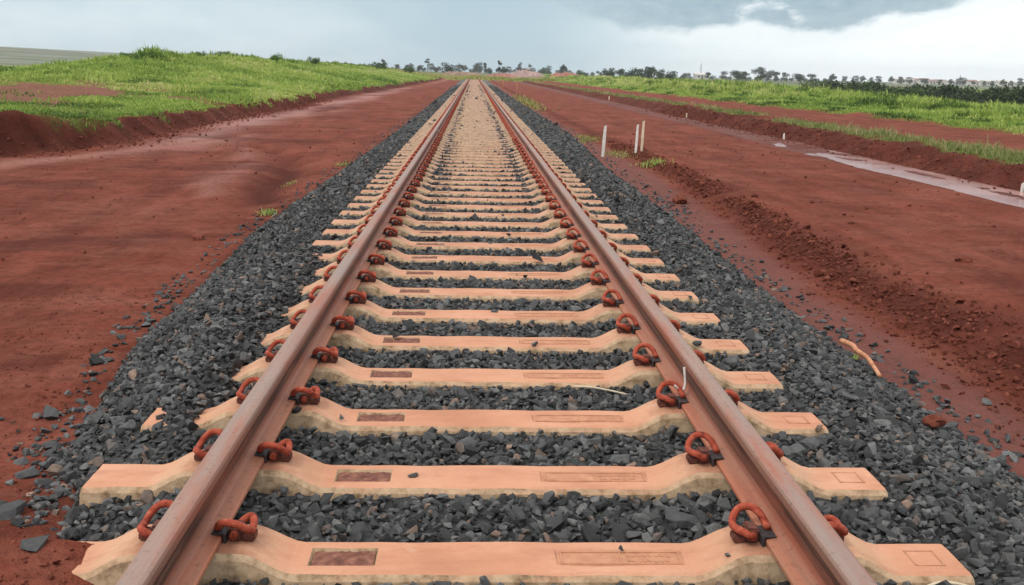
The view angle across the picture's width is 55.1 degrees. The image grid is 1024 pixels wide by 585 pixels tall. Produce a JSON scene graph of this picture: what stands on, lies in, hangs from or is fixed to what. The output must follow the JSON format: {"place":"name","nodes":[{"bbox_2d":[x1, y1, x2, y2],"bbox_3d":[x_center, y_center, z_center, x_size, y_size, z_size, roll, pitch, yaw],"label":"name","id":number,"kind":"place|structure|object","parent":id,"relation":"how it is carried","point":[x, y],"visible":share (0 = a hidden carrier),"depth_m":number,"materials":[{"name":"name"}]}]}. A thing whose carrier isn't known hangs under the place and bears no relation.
{"place":"outdoors","nodes":[
{"label":"outdoors","id":0,"kind":"place"},
{"bbox_2d":[0,47,1023,584],"bbox_3d":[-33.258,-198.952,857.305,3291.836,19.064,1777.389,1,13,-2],"label":"ground","id":1,"kind":"structure","parent":0,"point":[204,193],"depth_m":11.55,"materials":[{"name":"red soil"}]},
{"bbox_2d":[0,500,25,520],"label":"loose stone","id":2,"kind":"object","parent":1,"relation":"on","point":[13,509],"visible":0.88,"depth_m":3.24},
{"bbox_2d":[13,457,28,464],"bbox_3d":[-2.013,0.693,4.026,0.061,0.034,0.070,-2,13,-16],"label":"loose stone","id":3,"kind":"object","parent":1,"relation":"on","point":[22,461],"visible":0.98,"depth_m":4.01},
{"bbox_2d":[15,467,39,478],"bbox_3d":[-1.874,0.701,3.793,0.084,0.052,0.073,-8,16,-36],"label":"loose stone","id":4,"kind":"object","parent":1,"relation":"on","point":[31,472],"visible":0.93,"depth_m":3.77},
{"bbox_2d":[20,534,49,551],"bbox_3d":[-1.398,0.735,2.879,0.067,0.041,0.097,9,13,14],"label":"loose stone","id":5,"kind":"object","parent":1,"relation":"on","point":[35,544],"visible":1,"depth_m":2.86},
{"bbox_2d":[43,405,58,419],"bbox_3d":[-2.214,0.578,4.715,0.068,0.069,0.150,-5,14,-25],"label":"loose stone","id":6,"kind":"object","parent":1,"relation":"on","point":[50,413],"visible":1,"depth_m":4.67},
{"bbox_2d":[191,233,205,240],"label":"earth clod","id":7,"kind":"object","parent":1,"relation":"on","point":[198,237],"visible":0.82,"depth_m":9.55,"materials":[{"name":"soil"}]},
{"bbox_2d":[0,43,441,132],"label":"mound grass","id":8,"kind":"structure","parent":1,"relation":"on","point":[275,82],"depth_m":47.87,"materials":[{"name":"plant"}]},
{"bbox_2d":[254,206,277,216],"bbox_3d":[-2.828,-0.945,11.313,0.306,0.144,0.507,-2,13,-14],"label":"grass tuft","id":9,"kind":"object","parent":1,"relation":"on","point":[268,211],"visible":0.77,"depth_m":11.29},
{"bbox_2d":[371,62,388,69],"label":"bush","id":10,"kind":"object","parent":1,"relation":"on","point":[378,66],"visible":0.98,"depth_m":160.16,"materials":[{"name":"green plant"}]},
{"bbox_2d":[440,63,452,72],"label":"bush","id":11,"kind":"object","parent":1,"relation":"on","point":[448,68],"visible":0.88,"depth_m":417.21,"materials":[{"name":"green plant"}]},
{"bbox_2d":[441,71,481,75],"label":"earth heap","id":12,"kind":"object","parent":1,"relation":"on","point":[452,73],"visible":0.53,"depth_m":291.25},
{"bbox_2d":[472,62,482,72],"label":"distant tree","id":13,"kind":"object","parent":1,"relation":"on","point":[477,66],"visible":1,"depth_m":486.90,"materials":[{"name":"grey plant"}]},
{"bbox_2d":[375,66,587,81],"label":"scrub","id":14,"kind":"object","parent":1,"relation":"on","point":[484,77],"visible":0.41,"depth_m":197.36,"materials":[{"name":"green leaves"},{"name":"wood"}]},
{"bbox_2d":[487,73,515,77],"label":"earth heap","id":15,"kind":"object","parent":1,"relation":"on","point":[505,75],"visible":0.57,"depth_m":228.34,"materials":[{"name":"soil"}]},
{"bbox_2d":[0,79,1023,584],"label":"track ballast","id":16,"kind":"structure","parent":1,"relation":"on","point":[954,491],"depth_m":4.41,"materials":[{"name":"gravel"}]},
{"bbox_2d":[420,122,531,131],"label":"concrete sleeper","id":17,"kind":"object","parent":16,"relation":"on","point":[478,129],"visible":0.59,"depth_m":24.49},
{"bbox_2d":[425,118,526,125],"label":"concrete sleeper","id":18,"kind":"object","parent":16,"relation":"on","point":[477,124],"visible":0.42,"depth_m":26.83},
{"bbox_2d":[426,117,525,124],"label":"concrete sleeper","id":19,"kind":"object","parent":16,"relation":"on","point":[477,123],"visible":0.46,"depth_m":27.41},
{"bbox_2d":[428,115,523,122],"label":"concrete sleeper","id":20,"kind":"object","parent":16,"relation":"on","point":[478,121],"visible":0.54,"depth_m":28.58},
{"bbox_2d":[430,113,521,120],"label":"concrete sleeper","id":21,"kind":"object","parent":16,"relation":"on","point":[475,119],"visible":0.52,"depth_m":29.74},
{"bbox_2d":[427,116,524,123],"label":"concrete sleeper","id":22,"kind":"object","parent":16,"relation":"on","point":[474,122],"visible":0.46,"depth_m":27.98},
{"bbox_2d":[431,113,520,119],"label":"concrete sleeper","id":23,"kind":"object","parent":16,"relation":"on","point":[477,118],"visible":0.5,"depth_m":30.34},
{"bbox_2d":[432,112,519,118],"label":"concrete sleeper","id":24,"kind":"object","parent":16,"relation":"on","point":[474,117],"visible":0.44,"depth_m":30.94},
{"bbox_2d":[429,114,522,121],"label":"concrete sleeper","id":25,"kind":"object","parent":16,"relation":"on","point":[478,120],"visible":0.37,"depth_m":29.17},
{"bbox_2d":[405,136,547,147],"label":"concrete sleeper","id":26,"kind":"object","parent":16,"relation":"on","point":[460,145],"visible":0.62,"depth_m":19.23,"materials":[{"name":"concrete"}]},
{"bbox_2d":[409,133,543,143],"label":"concrete sleeper","id":27,"kind":"object","parent":16,"relation":"on","point":[476,141],"visible":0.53,"depth_m":20.40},
{"bbox_2d":[411,131,541,141],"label":"concrete sleeper","id":28,"kind":"object","parent":16,"relation":"on","point":[508,138],"visible":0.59,"depth_m":20.98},
{"bbox_2d":[414,128,538,137],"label":"concrete sleeper","id":29,"kind":"object","parent":16,"relation":"on","point":[476,135],"visible":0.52,"depth_m":22.15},
{"bbox_2d":[416,126,536,135],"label":"concrete sleeper","id":30,"kind":"object","parent":16,"relation":"on","point":[470,133],"visible":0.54,"depth_m":22.73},
{"bbox_2d":[419,124,533,132],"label":"concrete sleeper","id":31,"kind":"object","parent":16,"relation":"on","point":[470,130],"visible":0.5,"depth_m":23.90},
{"bbox_2d":[423,120,529,128],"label":"concrete sleeper","id":32,"kind":"object","parent":16,"relation":"on","point":[474,126],"visible":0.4,"depth_m":25.66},
{"bbox_2d":[422,121,530,129],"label":"concrete sleeper","id":33,"kind":"object","parent":16,"relation":"on","point":[473,128],"visible":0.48,"depth_m":25.07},
{"bbox_2d":[424,119,528,127],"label":"concrete sleeper","id":34,"kind":"object","parent":16,"relation":"on","point":[473,125],"visible":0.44,"depth_m":26.24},
{"bbox_2d":[386,154,567,169],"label":"concrete sleeper","id":35,"kind":"object","parent":16,"relation":"on","point":[482,165],"visible":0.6,"depth_m":15.14,"materials":[{"name":"concrete"}]},
{"bbox_2d":[398,143,555,155],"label":"concrete sleeper","id":36,"kind":"object","parent":16,"relation":"on","point":[501,153],"visible":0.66,"depth_m":17.46,"materials":[{"name":"concrete"}]},
{"bbox_2d":[403,138,550,150],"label":"concrete sleeper","id":37,"kind":"object","parent":16,"relation":"on","point":[498,148],"visible":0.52,"depth_m":18.63,"materials":[{"name":"concrete"}]},
{"bbox_2d":[408,134,545,145],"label":"concrete sleeper","id":38,"kind":"object","parent":16,"relation":"on","point":[444,141],"visible":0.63,"depth_m":19.82,"materials":[{"name":"concrete"}]},
{"bbox_2d":[413,129,540,139],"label":"concrete sleeper","id":39,"kind":"object","parent":16,"relation":"on","point":[478,137],"visible":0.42,"depth_m":21.56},
{"bbox_2d":[418,125,535,134],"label":"concrete sleeper","id":40,"kind":"object","parent":16,"relation":"on","point":[479,132],"visible":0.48,"depth_m":23.32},
{"bbox_2d":[375,164,579,182],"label":"concrete sleeper","id":41,"kind":"object","parent":16,"relation":"on","point":[482,178],"visible":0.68,"depth_m":13.38,"materials":[{"name":"concrete"}]},
{"bbox_2d":[379,161,575,177],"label":"concrete sleeper","id":42,"kind":"object","parent":16,"relation":"on","point":[526,171],"visible":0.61,"depth_m":13.98,"materials":[{"name":"concrete"}]},
{"bbox_2d":[383,157,571,173],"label":"concrete sleeper","id":43,"kind":"object","parent":16,"relation":"on","point":[470,169],"visible":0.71,"depth_m":14.56,"materials":[{"name":"concrete"}]},
{"bbox_2d":[390,151,564,165],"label":"concrete sleeper","id":44,"kind":"object","parent":16,"relation":"on","point":[477,162],"visible":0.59,"depth_m":15.71,"materials":[{"name":"concrete"}]},
{"bbox_2d":[393,148,561,161],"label":"concrete sleeper","id":45,"kind":"object","parent":16,"relation":"on","point":[479,159],"visible":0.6,"depth_m":16.30,"materials":[{"name":"concrete"}]},
{"bbox_2d":[396,145,558,158],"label":"concrete sleeper","id":46,"kind":"object","parent":16,"relation":"on","point":[477,156],"visible":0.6,"depth_m":16.89,"materials":[{"name":"concrete"}]},
{"bbox_2d":[401,140,553,152],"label":"concrete sleeper","id":47,"kind":"object","parent":16,"relation":"on","point":[458,150],"visible":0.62,"depth_m":18.05,"materials":[{"name":"concrete"}]},
{"bbox_2d":[371,169,585,185],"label":"concrete sleeper","id":48,"kind":"object","parent":16,"relation":"on","point":[427,179],"visible":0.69,"depth_m":12.79,"materials":[{"name":"concrete"}]},
{"bbox_2d":[339,197,618,221],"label":"concrete sleeper","id":49,"kind":"object","parent":16,"relation":"on","point":[549,212],"visible":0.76,"depth_m":9.88,"materials":[{"name":"concrete"}]},
{"bbox_2d":[347,190,610,212],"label":"concrete sleeper","id":50,"kind":"object","parent":16,"relation":"on","point":[540,206],"visible":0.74,"depth_m":10.46,"materials":[{"name":"concrete"}]},
{"bbox_2d":[354,184,603,204],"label":"concrete sleeper","id":51,"kind":"object","parent":16,"relation":"on","point":[419,196],"visible":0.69,"depth_m":11.04,"materials":[{"name":"concrete"}]},
{"bbox_2d":[479,79,876,584],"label":"steel rail","id":52,"kind":"object","parent":51,"relation":"on","point":[807,546],"visible":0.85,"depth_m":3.45,"materials":[{"name":"metal"}]},
{"bbox_2d":[674,367,686,390],"bbox_3d":[0.713,0.368,4.141,0.066,0.100,0.030,-10,17,-41],"label":"plastic strip","id":53,"kind":"object","parent":52,"relation":"attached to","point":[685,381],"visible":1,"depth_m":4.15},
{"bbox_2d":[361,178,596,198],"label":"concrete sleeper","id":54,"kind":"object","parent":16,"relation":"on","point":[416,184],"visible":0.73,"depth_m":11.62,"materials":[{"name":"concrete"}]},
{"bbox_2d":[366,173,591,192],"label":"concrete sleeper","id":55,"kind":"object","parent":16,"relation":"on","point":[490,188],"visible":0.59,"depth_m":12.22,"materials":[{"name":"concrete"}]},
{"bbox_2d":[331,205,627,230],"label":"concrete sleeper","id":56,"kind":"object","parent":16,"relation":"on","point":[551,223],"visible":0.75,"depth_m":9.28,"materials":[{"name":"concrete"}]},
{"bbox_2d":[322,214,638,240],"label":"concrete sleeper","id":57,"kind":"object","parent":16,"relation":"on","point":[405,230],"visible":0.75,"depth_m":8.71,"materials":[{"name":"concrete"}]},
{"bbox_2d":[312,224,650,253],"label":"concrete sleeper","id":58,"kind":"object","parent":16,"relation":"on","point":[396,239],"visible":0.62,"depth_m":8.13,"materials":[{"name":"concrete"}]},
{"bbox_2d":[79,428,887,507],"bbox_3d":[-0.077,0.679,3.509,2.800,0.349,0.276,1,13,-2],"label":"concrete sleeper","id":59,"kind":"object","parent":16,"relation":"on","point":[697,470],"visible":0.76,"depth_m":3.45,"materials":[{"name":"concrete"}]},
{"bbox_2d":[140,377,828,437],"bbox_3d":[-0.094,0.546,4.101,2.800,0.349,0.276,1,13,-3],"label":"concrete sleeper","id":60,"kind":"object","parent":16,"relation":"on","point":[322,414],"visible":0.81,"depth_m":4.04,"materials":[{"name":"concrete"}]},
{"bbox_2d":[313,236,664,267],"bbox_3d":[-0.227,-0.242,7.608,2.800,0.349,0.276,1,13,-2],"label":"concrete sleeper","id":61,"kind":"object","parent":16,"relation":"on","point":[574,256],"visible":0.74,"depth_m":7.54,"materials":[{"name":"concrete"}]},
{"bbox_2d":[315,250,680,283],"bbox_3d":[-0.205,-0.110,7.021,2.800,0.349,0.276,1,13,-2],"label":"concrete sleeper","id":62,"kind":"object","parent":16,"relation":"on","point":[381,268],"visible":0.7,"depth_m":6.96,"materials":[{"name":"concrete"}]},
{"bbox_2d":[299,266,698,303],"bbox_3d":[-0.185,0.020,6.437,2.800,0.349,0.276,1,13,-2],"label":"concrete sleeper","id":63,"kind":"object","parent":16,"relation":"on","point":[596,287],"visible":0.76,"depth_m":6.37,"materials":[{"name":"concrete"}]},
{"bbox_2d":[281,285,719,326],"bbox_3d":[-0.162,0.153,5.850,2.800,0.349,0.276,1,13,-2],"label":"concrete sleeper","id":64,"kind":"object","parent":16,"relation":"on","point":[606,309],"visible":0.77,"depth_m":5.79,"materials":[{"name":"concrete"}]},
{"bbox_2d":[261,309,749,356],"bbox_3d":[-0.140,0.285,5.266,2.800,0.349,0.276,1,13,-2],"label":"concrete sleeper","id":65,"kind":"object","parent":16,"relation":"on","point":[347,333],"visible":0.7,"depth_m":5.20,"materials":[{"name":"concrete"}]},
{"bbox_2d":[232,339,783,393],"bbox_3d":[-0.122,0.416,4.679,2.800,0.349,0.276,1,13,-2],"label":"concrete sleeper","id":66,"kind":"object","parent":16,"relation":"on","point":[330,366],"visible":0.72,"depth_m":4.62,"materials":[{"name":"concrete"}]},
{"bbox_2d":[72,500,974,584],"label":"concrete sleeper","id":67,"kind":"object","parent":16,"relation":"on","point":[252,551],"visible":0.75,"depth_m":2.87,"materials":[{"name":"concrete"}]},
{"bbox_2d":[115,79,468,584],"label":"steel rail","id":68,"kind":"object","parent":67,"relation":"on","point":[181,544],"visible":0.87,"depth_m":3.36,"materials":[{"name":"metal"}]},
{"bbox_2d":[574,385,626,394],"bbox_3d":[0.406,0.444,4.508,0.252,0.019,0.013,6,13,20],"label":"dry twig","id":69,"kind":"object","parent":16,"relation":"on","point":[575,386],"visible":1,"depth_m":4.51,"materials":[{"name":"wood"}]},
{"bbox_2d":[665,508,700,528],"bbox_3d":[0.564,0.754,3.216,0.149,0.050,0.078,16,13,31],"label":"loose stone","id":70,"kind":"object","parent":16,"relation":"on","point":[682,520],"visible":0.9,"depth_m":3.20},
{"bbox_2d":[839,338,881,377],"bbox_3d":[2.045,0.372,5.743,0.051,0.055,0.686,1,13,0],"label":"dry stick","id":71,"kind":"object","parent":16,"relation":"on","point":[853,346],"visible":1,"depth_m":5.74,"materials":[{"name":"brown wood"}]},
{"bbox_2d":[921,414,946,428],"bbox_3d":[1.967,0.597,4.568,0.113,0.068,0.079,-2,13,-14],"label":"earth clod","id":72,"kind":"object","parent":16,"relation":"on","point":[934,421],"visible":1,"depth_m":4.54,"materials":[{"name":"soil"}]},
{"bbox_2d":[928,581,966,584],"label":"dry twig","id":73,"kind":"object","parent":16,"relation":"on","point":[951,582],"visible":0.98,"depth_m":2.82,"materials":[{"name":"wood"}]},
{"bbox_2d":[0,93,1023,584],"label":"soil crumbs","id":74,"kind":"object","parent":1,"relation":"on","point":[810,239],"visible":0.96,"depth_m":9.39,"materials":[{"name":"soil"}]},
{"bbox_2d":[505,70,543,77],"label":"earth heap","id":75,"kind":"object","parent":1,"relation":"on","point":[524,73],"visible":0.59,"depth_m":262.16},
{"bbox_2d":[512,93,558,111],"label":"grass tuft","id":76,"kind":"object","parent":1,"relation":"on","point":[527,101],"visible":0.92,"depth_m":52.88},
{"bbox_2d":[549,72,579,77],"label":"earth heap","id":77,"kind":"object","parent":1,"relation":"on","point":[556,74],"visible":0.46,"depth_m":243.33,"materials":[{"name":"soil"}]},
{"bbox_2d":[574,133,602,141],"bbox_3d":[1.950,-4.041,25.864,0.880,0.335,2.909,1,13,-2],"label":"grass tuft","id":78,"kind":"object","parent":1,"relation":"on","point":[588,138],"visible":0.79,"depth_m":25.81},
{"bbox_2d":[601,125,606,156],"bbox_3d":[1.910,-3.102,20.509,0.099,0.762,0.044,-1,13,-12],"label":"survey stake","id":79,"kind":"object","parent":1,"relation":"on","point":[603,142],"visible":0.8,"depth_m":20.48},
{"bbox_2d":[601,67,616,75],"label":"bush","id":80,"kind":"object","parent":1,"relation":"on","point":[611,72],"visible":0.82,"depth_m":312.48,"materials":[{"name":"green plant"}]},
{"bbox_2d":[604,149,639,160],"bbox_3d":[2.348,-2.998,20.995,1.070,0.188,3.235,1,13,-2],"label":"grass tuft","id":81,"kind":"object","parent":1,"relation":"on","point":[615,152],"visible":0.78,"depth_m":21.06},
{"bbox_2d":[623,67,642,76],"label":"bush","id":82,"kind":"object","parent":1,"relation":"on","point":[631,72],"visible":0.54,"depth_m":308.70,"materials":[{"name":"green plant"}]},
{"bbox_2d":[634,124,638,152],"bbox_3d":[2.673,-3.251,21.116,0.077,0.732,0.038,4,13,14],"label":"survey stake","id":83,"kind":"object","parent":1,"relation":"on","point":[636,140],"visible":0.8,"depth_m":21.09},
{"bbox_2d":[640,121,644,150],"bbox_3d":[2.825,-3.338,21.308,0.075,0.782,0.042,4,13,11],"label":"survey stake","id":84,"kind":"object","parent":1,"relation":"on","point":[642,136],"visible":0.8,"depth_m":21.28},
{"bbox_2d":[642,66,658,77],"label":"bush","id":85,"kind":"object","parent":1,"relation":"on","point":[649,72],"visible":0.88,"depth_m":313.08,"materials":[{"name":"green plant"}]},
{"bbox_2d":[630,157,673,167],"bbox_3d":[2.638,-2.454,18.423,0.741,0.254,1.412,-5,14,-26],"label":"grass tuft","id":86,"kind":"object","parent":1,"relation":"on","point":[653,162],"visible":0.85,"depth_m":18.34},
{"bbox_2d":[658,71,677,79],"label":"bush","id":87,"kind":"object","parent":1,"relation":"on","point":[671,75],"visible":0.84,"depth_m":319.32,"materials":[{"name":"green plant"}]},
{"bbox_2d":[672,193,686,203],"bbox_3d":[2.263,-1.249,13.251,0.215,0.184,0.302,4,13,13],"label":"earth clod","id":88,"kind":"object","parent":1,"relation":"on","point":[680,198],"visible":0.83,"depth_m":13.14,"materials":[{"name":"soil"}]},
{"bbox_2d":[693,73,708,78],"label":"house","id":89,"kind":"structure","parent":1,"relation":"on","point":[699,75],"depth_m":587.80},
{"bbox_2d":[730,69,746,79],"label":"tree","id":90,"kind":"object","parent":1,"relation":"on","point":[737,74],"visible":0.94,"depth_m":412.38,"materials":[{"name":"green plant"}]},
{"bbox_2d":[751,67,764,80],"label":"distant tree","id":91,"kind":"object","parent":1,"relation":"on","point":[761,71],"visible":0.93,"depth_m":374.57,"materials":[{"name":"green plant"}]},
{"bbox_2d":[763,70,775,81],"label":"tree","id":92,"kind":"object","parent":1,"relation":"on","point":[768,76],"visible":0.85,"depth_m":492.32,"materials":[{"name":"grey plant"}]},
{"bbox_2d":[537,73,1023,135],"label":"field grass","id":93,"kind":"structure","parent":1,"relation":"on","point":[997,115],"depth_m":54.73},
{"bbox_2d":[567,86,1023,164],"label":"berm grass","id":94,"kind":"structure","parent":1,"relation":"on","point":[1007,154],"depth_m":24.57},
{"bbox_2d":[792,72,805,81],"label":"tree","id":95,"kind":"object","parent":1,"relation":"on","point":[800,77],"visible":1,"depth_m":473.23,"materials":[{"name":"green plant"}]},
{"bbox_2d":[798,79,833,88],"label":"bush","id":96,"kind":"object","parent":1,"relation":"on","point":[815,83],"visible":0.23,"depth_m":175.88,"materials":[{"name":"green plant"}]},
{"bbox_2d":[817,79,857,89],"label":"bush","id":97,"kind":"object","parent":1,"relation":"on","point":[835,85],"visible":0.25,"depth_m":152.92,"materials":[{"name":"green plant"}]},
{"bbox_2d":[845,81,871,91],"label":"bush","id":98,"kind":"object","parent":1,"relation":"on","point":[865,84],"visible":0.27,"depth_m":141.01,"materials":[{"name":"green plant"}]},
{"bbox_2d":[839,78,878,93],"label":"bush","id":99,"kind":"object","parent":1,"relation":"on","point":[853,82],"visible":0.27,"depth_m":140.80,"materials":[{"name":"green plant"}]},
{"bbox_2d":[870,83,899,94],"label":"bush","id":100,"kind":"object","parent":1,"relation":"on","point":[881,88],"visible":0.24,"depth_m":124.16,"materials":[{"name":"green plant"}]},
{"bbox_2d":[774,143,1023,207],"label":"puddle water","id":101,"kind":"structure","parent":1,"relation":"on","point":[956,184],"depth_m":17.34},
{"bbox_2d":[891,85,927,97],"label":"bush","id":102,"kind":"object","parent":1,"relation":"on","point":[915,93],"visible":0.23,"depth_m":113.55,"materials":[{"name":"green plant"}]},
{"bbox_2d":[923,85,961,99],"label":"bush","id":103,"kind":"object","parent":1,"relation":"on","point":[932,90],"visible":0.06,"depth_m":123.42,"materials":[{"name":"green plant"}]},
{"bbox_2d":[932,83,969,101],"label":"bush","id":104,"kind":"object","parent":1,"relation":"on","point":[946,93],"visible":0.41,"depth_m":111.36,"materials":[{"name":"green plant"}]},
{"bbox_2d":[926,84,980,97],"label":"bush","id":105,"kind":"object","parent":1,"relation":"on","point":[952,89],"visible":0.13,"depth_m":122.40,"materials":[{"name":"green plant"}]},
{"bbox_2d":[954,256,972,262],"bbox_3d":[3.981,-0.285,8.652,0.146,0.076,0.109,17,20,51],"label":"earth clod","id":106,"kind":"object","parent":1,"relation":"on","point":[966,259],"visible":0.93,"depth_m":8.62,"materials":[{"name":"soil"}]},
{"bbox_2d":[949,90,980,102],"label":"bush","id":107,"kind":"object","parent":1,"relation":"on","point":[968,96],"visible":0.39,"depth_m":103.87,"materials":[{"name":"green plant"}]},
{"bbox_2d":[974,90,991,103],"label":"bush","id":108,"kind":"object","parent":1,"relation":"on","point":[983,96],"visible":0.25,"depth_m":107.92,"materials":[{"name":"green plant"}]},
{"bbox_2d":[980,84,1022,103],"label":"bush","id":109,"kind":"object","parent":1,"relation":"on","point":[993,97],"visible":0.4,"depth_m":93.70,"materials":[{"name":"green plant"}]},
{"bbox_2d":[1004,83,1023,106],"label":"bush","id":110,"kind":"object","parent":1,"relation":"on","point":[1019,97],"visible":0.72,"depth_m":88.38,"materials":[{"name":"green plant"}]},
{"bbox_2d":[0,0,1023,81],"label":"sky","id":111,"kind":"structure","parent":0,"point":[978,40],"materials":[{"name":"white"}]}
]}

